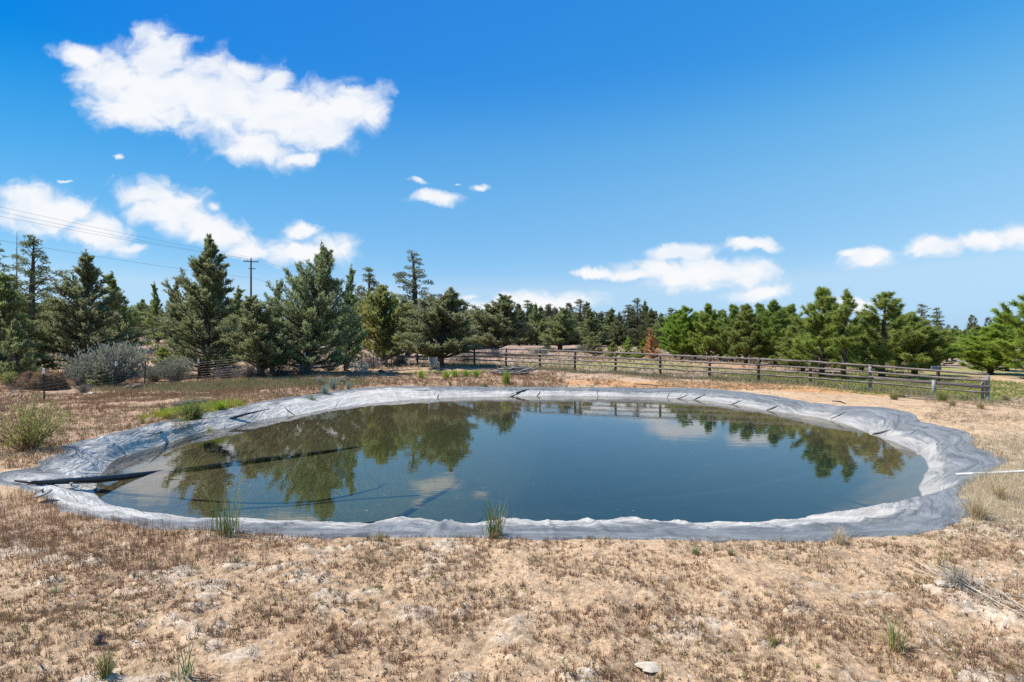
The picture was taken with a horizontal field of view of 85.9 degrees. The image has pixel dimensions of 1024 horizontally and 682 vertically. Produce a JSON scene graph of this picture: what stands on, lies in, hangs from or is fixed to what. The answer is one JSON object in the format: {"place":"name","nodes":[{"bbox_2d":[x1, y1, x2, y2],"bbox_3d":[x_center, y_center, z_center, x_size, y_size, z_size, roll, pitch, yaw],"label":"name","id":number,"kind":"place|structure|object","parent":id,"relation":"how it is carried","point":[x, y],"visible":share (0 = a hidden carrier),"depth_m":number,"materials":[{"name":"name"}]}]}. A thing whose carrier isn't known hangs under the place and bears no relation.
{"place":"outdoors","nodes":[
{"label":"outdoors","id":0,"kind":"place"},
{"bbox_2d":[0,336,1023,681],"bbox_3d":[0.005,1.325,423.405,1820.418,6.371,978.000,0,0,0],"label":"ground","id":1,"kind":"structure","parent":0,"point":[508,630],"depth_m":4.71,"materials":[{"name":"soil"}]},
{"bbox_2d":[0,371,19,385],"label":"green bush","id":2,"kind":"object","parent":1,"relation":"on","point":[8,378],"visible":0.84,"depth_m":26.91,"materials":[{"name":"green plant"}]},
{"bbox_2d":[0,318,45,379],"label":"juniper tree","id":3,"kind":"object","parent":1,"relation":"on","point":[13,347],"visible":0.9,"depth_m":27.47,"materials":[{"name":"green plant"}]},
{"bbox_2d":[0,270,70,369],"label":"juniper tree","id":4,"kind":"object","parent":1,"relation":"on","point":[7,296],"visible":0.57,"depth_m":30.83,"materials":[{"name":"green plant"}]},
{"bbox_2d":[7,234,69,350],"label":"old juniper","id":5,"kind":"object","parent":1,"relation":"on","point":[31,305],"visible":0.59,"depth_m":47.84,"materials":[{"name":"green plant"}]},
{"bbox_2d":[10,369,69,390],"bbox_3d":[-21.843,1.872,25.466,2.650,1.275,1.951,0,0,0],"label":"hay mound","id":6,"kind":"object","parent":1,"relation":"on","point":[31,381],"visible":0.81,"depth_m":25.07,"materials":[{"name":"brown plant"}]},
{"bbox_2d":[0,392,90,451],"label":"willow shrub","id":7,"kind":"object","parent":1,"relation":"on","point":[29,435],"visible":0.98,"depth_m":11.06,"materials":[{"name":"green plant"}]},
{"bbox_2d":[62,363,94,385],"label":"sagebrush","id":8,"kind":"object","parent":1,"relation":"on","point":[80,376],"visible":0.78,"depth_m":27.31,"materials":[{"name":"grey plant"}]},
{"bbox_2d":[7,249,156,370],"bbox_3d":[-26.348,-1.833,33.665,7.609,7.675,7.197,0,0,37],"label":"juniper tree","id":9,"kind":"object","parent":1,"relation":"on","point":[83,331],"visible":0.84,"depth_m":32.64,"materials":[{"name":"green plant"}]},
{"bbox_2d":[86,367,114,385],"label":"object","id":10,"kind":"object","parent":1,"relation":"on","point":[102,376],"visible":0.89,"depth_m":27.19,"materials":[{"name":"green plant"}]},
{"bbox_2d":[88,644,121,679],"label":"grass clump","id":11,"kind":"object","parent":1,"relation":"on","point":[105,669],"visible":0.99,"depth_m":3.60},
{"bbox_2d":[54,336,159,384],"bbox_3d":[-20.701,1.001,28.519,4.160,2.580,3.960,0,0,7],"label":"sagebrush","id":12,"kind":"object","parent":1,"relation":"on","point":[108,357],"visible":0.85,"depth_m":28.16,"materials":[{"name":"grey plant"}]},
{"bbox_2d":[95,271,154,346],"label":"juniper tree","id":13,"kind":"object","parent":1,"relation":"on","point":[126,311],"visible":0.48,"depth_m":49.61,"materials":[{"name":"green plant"}]},
{"bbox_2d":[36,337,235,376],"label":"field grass","id":14,"kind":"structure","parent":1,"relation":"on","point":[155,354],"depth_m":45.67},
{"bbox_2d":[133,299,153,336],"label":"juniper tree","id":15,"kind":"object","parent":1,"relation":"on","point":[140,305],"visible":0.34,"depth_m":85.56,"materials":[{"name":"green plant"}]},
{"bbox_2d":[133,306,164,337],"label":"old juniper","id":16,"kind":"object","parent":1,"relation":"on","point":[140,325],"visible":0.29,"depth_m":73.64,"materials":[{"name":"green plant"}]},
{"bbox_2d":[0,479,305,594],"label":"brown grass","id":17,"kind":"structure","parent":1,"relation":"on","point":[74,538],"depth_m":5.99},
{"bbox_2d":[141,281,166,342],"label":"juniper tree","id":18,"kind":"object","parent":1,"relation":"on","point":[155,305],"visible":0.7,"depth_m":61.45,"materials":[{"name":"green plant"}]},
{"bbox_2d":[139,365,169,381],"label":"sagebrush","id":19,"kind":"object","parent":1,"relation":"on","point":[152,376],"visible":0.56,"depth_m":30.79,"materials":[{"name":"grey plant"}]},
{"bbox_2d":[0,389,321,469],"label":"bank grass","id":20,"kind":"structure","parent":1,"relation":"on","point":[116,399],"depth_m":17.31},
{"bbox_2d":[148,347,183,376],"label":"juniper tree","id":21,"kind":"object","parent":1,"relation":"on","point":[163,352],"visible":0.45,"depth_m":33.16,"materials":[{"name":"green plant"}]},
{"bbox_2d":[156,281,186,338],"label":"juniper tree","id":22,"kind":"object","parent":1,"relation":"on","point":[169,310],"visible":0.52,"depth_m":59.74,"materials":[{"name":"green plant"}]},
{"bbox_2d":[151,356,196,382],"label":"sagebrush","id":23,"kind":"object","parent":1,"relation":"on","point":[175,370],"visible":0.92,"depth_m":30.32,"materials":[{"name":"plant"}]},
{"bbox_2d":[152,302,212,339],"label":"juniper tree","id":24,"kind":"object","parent":1,"relation":"on","point":[161,327],"visible":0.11,"depth_m":60.22,"materials":[{"name":"green plant"}]},
{"bbox_2d":[154,630,215,681],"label":"grass clump","id":25,"kind":"object","parent":1,"relation":"on","point":[187,670],"visible":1,"depth_m":3.58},
{"bbox_2d":[162,389,220,422],"bbox_3d":[-9.055,1.772,15.538,1.867,0.894,1.846,0,0,0],"label":"grass clump","id":26,"kind":"object","parent":1,"relation":"on","point":[191,412],"visible":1,"depth_m":15.43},
{"bbox_2d":[136,397,251,419],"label":"wet grass","id":27,"kind":"structure","parent":1,"relation":"on","point":[229,404],"depth_m":17.52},
{"bbox_2d":[147,232,245,375],"bbox_3d":[-19.087,-2.233,34.636,6.147,9.257,5.968,0,0,41],"label":"juniper tree","id":28,"kind":"object","parent":1,"relation":"on","point":[208,290],"visible":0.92,"depth_m":33.91,"materials":[{"name":"green plant"}]},
{"bbox_2d":[0,348,415,401],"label":"wire fence","id":29,"kind":"object","parent":1,"relation":"on","point":[43,373],"visible":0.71,"depth_m":27.39,"materials":[{"name":"grey metal"}]},
{"bbox_2d":[189,472,250,537],"bbox_3d":[-3.240,1.845,6.279,0.666,0.730,0.497,0,0,0],"label":"grass clump","id":30,"kind":"object","parent":1,"relation":"on","point":[230,528],"visible":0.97,"depth_m":6.23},
{"bbox_2d":[208,364,240,379],"bbox_3d":[-16.790,1.759,32.175,2.085,1.054,1.834,0,0,40],"label":"dead brush","id":31,"kind":"object","parent":1,"relation":"on","point":[227,373],"visible":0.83,"depth_m":32.06,"materials":[{"name":"plant"}]},
{"bbox_2d":[215,285,245,359],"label":"juniper tree","id":32,"kind":"object","parent":1,"relation":"on","point":[237,296],"visible":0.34,"depth_m":46.17,"materials":[{"name":"green plant"}]},
{"bbox_2d":[72,375,390,392],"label":"green grass","id":33,"kind":"structure","parent":1,"relation":"on","point":[244,382],"depth_m":26.98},
{"bbox_2d":[230,362,271,377],"bbox_3d":[-14.883,1.605,31.314,2.000,1.054,2.275,0,0,39],"label":"dead brush","id":34,"kind":"object","parent":1,"relation":"on","point":[248,373],"visible":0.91,"depth_m":31.10,"materials":[{"name":"plant"}]},
{"bbox_2d":[219,294,296,375],"bbox_3d":[-14.336,-0.312,31.431,4.144,4.842,4.201,0,0,-44],"label":"juniper tree","id":35,"kind":"object","parent":1,"relation":"on","point":[255,322],"visible":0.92,"depth_m":30.93,"materials":[{"name":"green plant"}]},
{"bbox_2d":[265,362,297,375],"bbox_3d":[-13.590,1.532,32.301,2.654,1.112,2.334,0,0,-25],"label":"dead brush","id":36,"kind":"object","parent":1,"relation":"on","point":[280,371],"visible":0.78,"depth_m":32.20,"materials":[{"name":"plant"}]},
{"bbox_2d":[0,369,568,400],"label":"bank grass","id":37,"kind":"structure","parent":1,"relation":"on","point":[393,382],"depth_m":28.38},
{"bbox_2d":[285,363,326,374],"bbox_3d":[-12.095,1.532,32.178,2.464,1.054,2.167,0,0,19],"label":"dead brush","id":38,"kind":"object","parent":1,"relation":"on","point":[303,370],"visible":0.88,"depth_m":32.08,"materials":[{"name":"plant"}]},
{"bbox_2d":[256,240,359,368],"bbox_3d":[-12.246,-2.144,33.075,6.250,8.303,5.304,0,0,-18],"label":"juniper tree","id":39,"kind":"object","parent":1,"relation":"on","point":[324,294],"visible":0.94,"depth_m":32.72,"materials":[{"name":"green plant"}]},
{"bbox_2d":[327,265,368,370],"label":"juniper tree","id":40,"kind":"object","parent":1,"relation":"on","point":[351,300],"visible":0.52,"depth_m":36.05,"materials":[{"name":"green plant"}]},
{"bbox_2d":[346,361,370,371],"bbox_3d":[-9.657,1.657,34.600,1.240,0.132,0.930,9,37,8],"label":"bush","id":41,"kind":"object","parent":1,"relation":"on","point":[360,367],"visible":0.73,"depth_m":34.60,"materials":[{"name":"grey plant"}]},
{"bbox_2d":[346,267,379,347],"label":"old juniper","id":42,"kind":"object","parent":1,"relation":"on","point":[369,276],"visible":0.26,"depth_m":69.85,"materials":[{"name":"green plant"}]},
{"bbox_2d":[354,284,417,364],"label":"juniper tree","id":43,"kind":"object","parent":1,"relation":"on","point":[381,311],"visible":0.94,"depth_m":42.10,"materials":[{"name":"green plant"}]},
{"bbox_2d":[389,298,425,356],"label":"juniper tree","id":44,"kind":"object","parent":1,"relation":"on","point":[404,301],"visible":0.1,"depth_m":55.52,"materials":[{"name":"green plant"}]},
{"bbox_2d":[392,249,436,339],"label":"old juniper","id":45,"kind":"object","parent":1,"relation":"on","point":[413,292],"visible":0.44,"depth_m":71.62,"materials":[{"name":"green plant"}]},
{"bbox_2d":[392,287,482,366],"bbox_3d":[-5.164,-0.990,38.005,6.690,5.579,6.599,0,0,12],"label":"juniper tree","id":46,"kind":"object","parent":1,"relation":"on","point":[446,324],"visible":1,"depth_m":37.41,"materials":[{"name":"green plant"}]},
{"bbox_2d":[478,498,513,539],"bbox_3d":[-0.189,1.999,6.179,0.490,0.502,0.507,0,0,-24],"label":"grass clump","id":47,"kind":"object","parent":1,"relation":"on","point":[496,527],"visible":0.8,"depth_m":6.20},
{"bbox_2d":[465,293,537,350],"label":"juniper tree","id":48,"kind":"object","parent":1,"relation":"on","point":[500,317],"visible":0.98,"depth_m":63.90,"materials":[{"name":"green plant"}]},
{"bbox_2d":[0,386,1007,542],"bbox_3d":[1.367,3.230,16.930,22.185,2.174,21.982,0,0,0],"label":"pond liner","id":49,"kind":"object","parent":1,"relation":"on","point":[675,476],"visible":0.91,"depth_m":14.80,"materials":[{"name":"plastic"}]},
{"bbox_2d":[363,480,459,522],"bbox_3d":[-1.584,2.844,9.876,0.652,0.750,5.461,0,0,14],"label":"hose","id":50,"kind":"object","parent":49,"relation":"on","point":[411,510],"visible":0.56,"depth_m":9.52,"materials":[{"name":"black rubber"}]},
{"bbox_2d":[0,521,1023,681],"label":"dry stubble","id":51,"kind":"object","parent":1,"relation":"on","point":[93,591],"visible":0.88,"depth_m":4.72,"materials":[{"name":"plant"}]},
{"bbox_2d":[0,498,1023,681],"bbox_3d":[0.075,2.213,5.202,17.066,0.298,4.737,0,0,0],"label":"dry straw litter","id":52,"kind":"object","parent":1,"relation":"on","point":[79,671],"visible":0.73,"depth_m":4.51,"materials":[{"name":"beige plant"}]},
{"bbox_2d":[0,526,1023,681],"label":"green weeds","id":53,"kind":"object","parent":1,"relation":"on","point":[439,597],"visible":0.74,"depth_m":4.48,"materials":[{"name":"green plant"}]},
{"bbox_2d":[0,516,1023,681],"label":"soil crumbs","id":54,"kind":"object","parent":1,"relation":"on","point":[440,658],"visible":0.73,"depth_m":4.79,"materials":[{"name":"brown soil"}]},
{"bbox_2d":[0,596,1023,681],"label":"dry stubble","id":55,"kind":"object","parent":1,"relation":"on","point":[460,676],"visible":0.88,"depth_m":4.04,"materials":[{"name":"plant"}]},
{"bbox_2d":[491,364,537,374],"bbox_3d":[0.119,1.709,33.556,2.880,0.678,1.548,0,0,0],"label":"log pile","id":56,"kind":"object","parent":1,"relation":"on","point":[520,370],"visible":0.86,"depth_m":33.26,"materials":[{"name":"grey wood"}]},
{"bbox_2d":[511,303,536,344],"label":"juniper tree","id":57,"kind":"object","parent":1,"relation":"on","point":[526,338],"visible":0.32,"depth_m":87.43,"materials":[{"name":"green plant"}]},
{"bbox_2d":[525,303,548,345],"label":"juniper tree","id":58,"kind":"object","parent":1,"relation":"on","point":[536,318],"visible":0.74,"depth_m":89.64,"materials":[{"name":"green plant"}]},
{"bbox_2d":[190,347,924,375],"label":"field grass","id":59,"kind":"structure","parent":1,"relation":"on","point":[602,359],"depth_m":45.09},
{"bbox_2d":[128,302,991,345],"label":"wood","id":60,"kind":"object","parent":1,"relation":"on","point":[968,326],"visible":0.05,"depth_m":108.79,"materials":[{"name":"green plant"}]},
{"bbox_2d":[538,307,583,349],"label":"juniper tree","id":61,"kind":"object","parent":1,"relation":"on","point":[561,329],"visible":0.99,"depth_m":74.94,"materials":[{"name":"green plant"}]},
{"bbox_2d":[569,299,594,344],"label":"old juniper","id":62,"kind":"object","parent":1,"relation":"on","point":[579,313],"visible":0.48,"depth_m":89.80,"materials":[{"name":"green plant"}]},
{"bbox_2d":[576,307,611,342],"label":"juniper tree","id":63,"kind":"object","parent":1,"relation":"on","point":[593,327],"visible":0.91,"depth_m":83.42,"materials":[{"name":"green plant"}]},
{"bbox_2d":[583,337,605,355],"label":"young conifer","id":64,"kind":"object","parent":1,"relation":"on","point":[593,345],"visible":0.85,"depth_m":66.01,"materials":[{"name":"green plant"}]},
{"bbox_2d":[595,307,628,344],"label":"juniper tree","id":65,"kind":"object","parent":1,"relation":"on","point":[608,321],"visible":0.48,"depth_m":88.31,"materials":[{"name":"green plant"}]},
{"bbox_2d":[604,311,636,345],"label":"juniper tree","id":66,"kind":"object","parent":1,"relation":"on","point":[619,329],"visible":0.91,"depth_m":85.40,"materials":[{"name":"green plant"}]},
{"bbox_2d":[618,337,634,357],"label":"young fir","id":67,"kind":"object","parent":1,"relation":"on","point":[626,346],"visible":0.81,"depth_m":53.81,"materials":[{"name":"green plant"}]},
{"bbox_2d":[621,298,648,345],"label":"old juniper","id":68,"kind":"object","parent":1,"relation":"on","point":[636,316],"visible":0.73,"depth_m":91.78,"materials":[{"name":"green plant"}]},
{"bbox_2d":[630,308,663,344],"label":"juniper tree","id":69,"kind":"object","parent":1,"relation":"on","point":[651,317],"visible":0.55,"depth_m":89.76,"materials":[{"name":"green plant"}]},
{"bbox_2d":[635,661,661,672],"bbox_3d":[0.925,2.194,3.712,0.192,0.030,0.130,0,0,16],"label":"rock","id":70,"kind":"object","parent":1,"relation":"on","point":[648,666],"visible":0.98,"depth_m":3.69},
{"bbox_2d":[642,328,661,358],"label":"dead conifer","id":71,"kind":"object","parent":1,"relation":"on","point":[651,341],"visible":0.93,"depth_m":55.82,"materials":[{"name":"brown plant"}]},
{"bbox_2d":[645,313,665,344],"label":"juniper tree","id":72,"kind":"object","parent":1,"relation":"on","point":[656,327],"visible":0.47,"depth_m":84.58,"materials":[{"name":"green plant"}]},
{"bbox_2d":[654,313,681,357],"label":"pine tree","id":73,"kind":"object","parent":1,"relation":"on","point":[664,343],"visible":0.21,"depth_m":65.78,"materials":[{"name":"green plant"}]},
{"bbox_2d":[657,304,706,359],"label":"pine tree","id":74,"kind":"object","parent":1,"relation":"on","point":[682,325],"visible":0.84,"depth_m":57.59,"materials":[{"name":"green plant"}]},
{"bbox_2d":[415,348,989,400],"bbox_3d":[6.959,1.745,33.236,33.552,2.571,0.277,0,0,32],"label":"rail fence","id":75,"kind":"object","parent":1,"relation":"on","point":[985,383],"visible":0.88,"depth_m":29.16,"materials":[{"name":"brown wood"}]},
{"bbox_2d":[686,303,727,359],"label":"pine tree","id":76,"kind":"object","parent":1,"relation":"on","point":[704,327],"visible":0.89,"depth_m":53.75,"materials":[{"name":"green plant"}]},
{"bbox_2d":[456,367,979,397],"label":"bank grass","id":77,"kind":"structure","parent":1,"relation":"on","point":[756,387],"depth_m":28.99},
{"bbox_2d":[712,303,749,361],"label":"pine tree","id":78,"kind":"object","parent":1,"relation":"on","point":[723,323],"visible":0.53,"depth_m":51.80,"materials":[{"name":"green plant"}]},
{"bbox_2d":[723,303,767,362],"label":"pine tree","id":79,"kind":"object","parent":1,"relation":"on","point":[745,320],"visible":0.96,"depth_m":46.59,"materials":[{"name":"green plant"}]},
{"bbox_2d":[747,302,770,361],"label":"pine tree","id":80,"kind":"object","parent":1,"relation":"on","point":[759,307],"visible":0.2,"depth_m":51.81,"materials":[{"name":"green plant"}]},
{"bbox_2d":[753,298,791,364],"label":"pine tree","id":81,"kind":"object","parent":1,"relation":"on","point":[772,331],"visible":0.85,"depth_m":45.62,"materials":[{"name":"green plant"}]},
{"bbox_2d":[771,303,805,357],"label":"pine tree","id":82,"kind":"object","parent":1,"relation":"on","point":[791,309],"visible":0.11,"depth_m":47.65,"materials":[{"name":"green plant"}]},
{"bbox_2d":[775,318,825,371],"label":"pine tree","id":83,"kind":"object","parent":1,"relation":"on","point":[795,328],"visible":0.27,"depth_m":39.88,"materials":[{"name":"green plant"}]},
{"bbox_2d":[784,286,862,376],"bbox_3d":[19.608,-0.612,34.959,5.037,5.958,4.531,0,0,-34],"label":"pine tree","id":84,"kind":"object","parent":1,"relation":"on","point":[819,328],"visible":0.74,"depth_m":34.75,"materials":[{"name":"green plant"}]},
{"bbox_2d":[823,525,853,544],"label":"grass clump","id":85,"kind":"object","parent":1,"relation":"on","point":[839,539],"visible":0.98,"depth_m":5.93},
{"bbox_2d":[824,288,864,379],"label":"pine tree","id":86,"kind":"object","parent":1,"relation":"on","point":[843,343],"visible":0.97,"depth_m":32.83,"materials":[{"name":"green plant"}]},
{"bbox_2d":[685,369,1023,405],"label":"lawn grass","id":87,"kind":"structure","parent":1,"relation":"on","point":[996,387],"depth_m":30.11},
{"bbox_2d":[847,319,875,370],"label":"pine tree","id":88,"kind":"object","parent":1,"relation":"on","point":[862,360],"visible":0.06,"depth_m":43.59,"materials":[{"name":"green plant"}]},
{"bbox_2d":[848,290,921,376],"bbox_3d":[22.806,-0.398,34.435,4.758,5.580,4.879,0,0,35],"label":"pine tree","id":89,"kind":"object","parent":1,"relation":"on","point":[884,344],"visible":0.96,"depth_m":33.64,"materials":[{"name":"green plant"}]},
{"bbox_2d":[858,622,922,660],"bbox_3d":[2.745,2.087,3.938,0.405,0.208,0.426,0,0,-39],"label":"grass clump","id":90,"kind":"object","parent":1,"relation":"on","point":[897,643],"visible":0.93,"depth_m":3.90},
{"bbox_2d":[877,609,907,651],"bbox_3d":[2.722,2.046,3.937,0.121,0.279,0.184,0,0,-19],"label":"grass clump","id":91,"kind":"object","parent":1,"relation":"on","point":[892,633],"visible":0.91,"depth_m":3.91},
{"bbox_2d":[869,311,963,374],"bbox_3d":[29.175,0.124,39.934,5.396,4.758,5.094,0,0,-2],"label":"pine tree","id":92,"kind":"object","parent":1,"relation":"on","point":[927,339],"visible":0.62,"depth_m":38.88,"materials":[{"name":"green plant"}]},
{"bbox_2d":[927,307,949,330],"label":"old juniper","id":93,"kind":"object","parent":1,"relation":"on","point":[935,323],"visible":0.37,"depth_m":73.65,"materials":[{"name":"green plant"}]},
{"bbox_2d":[878,550,1023,615],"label":"fallen stalks","id":94,"kind":"object","parent":1,"relation":"on","point":[986,595],"visible":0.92,"depth_m":4.72,"materials":[{"name":"dry plant stalks"}]},
{"bbox_2d":[930,556,986,591],"bbox_3d":[3.947,2.036,4.871,0.475,0.229,0.459,0,0,-43],"label":"dead grass clump","id":95,"kind":"object","parent":1,"relation":"on","point":[955,577],"visible":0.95,"depth_m":4.85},
{"bbox_2d":[948,491,995,523],"bbox_3d":[5.709,2.020,6.781,0.682,0.362,0.572,0,0,0],"label":"grass clump","id":96,"kind":"object","parent":1,"relation":"on","point":[977,510],"visible":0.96,"depth_m":6.75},
{"bbox_2d":[958,326,985,363],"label":"pine tree","id":97,"kind":"object","parent":1,"relation":"on","point":[977,329],"visible":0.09,"depth_m":54.09,"materials":[{"name":"green plant"}]},
{"bbox_2d":[948,322,1023,374],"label":"pine tree","id":98,"kind":"object","parent":1,"relation":"on","point":[995,359],"visible":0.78,"depth_m":41.74,"materials":[{"name":"green plant"}]},
{"bbox_2d":[950,459,1023,544],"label":"straw grass","id":99,"kind":"structure","parent":1,"relation":"on","point":[1016,478],"depth_m":7.76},
{"bbox_2d":[966,432,1023,474],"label":"straw grass","id":100,"kind":"structure","parent":1,"relation":"on","point":[993,441],"depth_m":11.21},
{"bbox_2d":[981,476,1019,499],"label":"grass clump","id":101,"kind":"object","parent":1,"relation":"on","point":[1001,492],"visible":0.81,"depth_m":7.61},
{"bbox_2d":[980,310,1021,370],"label":"pine tree","id":102,"kind":"object","parent":1,"relation":"on","point":[995,319],"visible":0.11,"depth_m":45.89,"materials":[{"name":"green plant"}]},
{"bbox_2d":[985,293,1023,370],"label":"pine tree","id":103,"kind":"object","parent":1,"relation":"on","point":[1017,323],"visible":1,"depth_m":37.70,"materials":[{"name":"green plant"}]},
{"bbox_2d":[0,516,1023,681],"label":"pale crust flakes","id":104,"kind":"object","parent":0,"point":[965,601],"visible":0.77,"depth_m":4.80,"materials":[{"name":"white"}]},
{"bbox_2d":[0,0,1023,335],"label":"sky","id":105,"kind":"structure","parent":0,"point":[605,154],"materials":[{"name":"blue"}]},
{"bbox_2d":[303,396,830,420],"bbox_3d":[0.767,2.650,17.129,20.576,0.001,19.401,0,0,0],"label":"pond liner","id":106,"kind":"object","parent":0,"point":[604,403],"depth_m":22.60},
{"bbox_2d":[210,495,419,511],"bbox_3d":[-3.239,2.835,9.629,3.601,0.353,0.132,0,0,-35],"label":"rope","id":107,"kind":"object","parent":106,"relation":"in","point":[317,503],"visible":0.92,"depth_m":9.48,"materials":[{"name":"fabric"}]},
{"bbox_2d":[779,480,869,506],"bbox_3d":[5.898,2.885,10.439,0.060,0.456,3.528,0,0,1],"label":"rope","id":108,"kind":"object","parent":106,"relation":"in","point":[827,494],"visible":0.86,"depth_m":10.22,"materials":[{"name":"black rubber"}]},
{"bbox_2d":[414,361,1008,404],"bbox_3d":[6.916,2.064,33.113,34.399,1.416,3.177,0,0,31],"label":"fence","id":109,"kind":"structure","parent":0,"point":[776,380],"depth_m":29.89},
{"bbox_2d":[923,398,1023,460],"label":"bank grass","id":110,"kind":"structure","parent":0,"point":[965,407],"depth_m":16.26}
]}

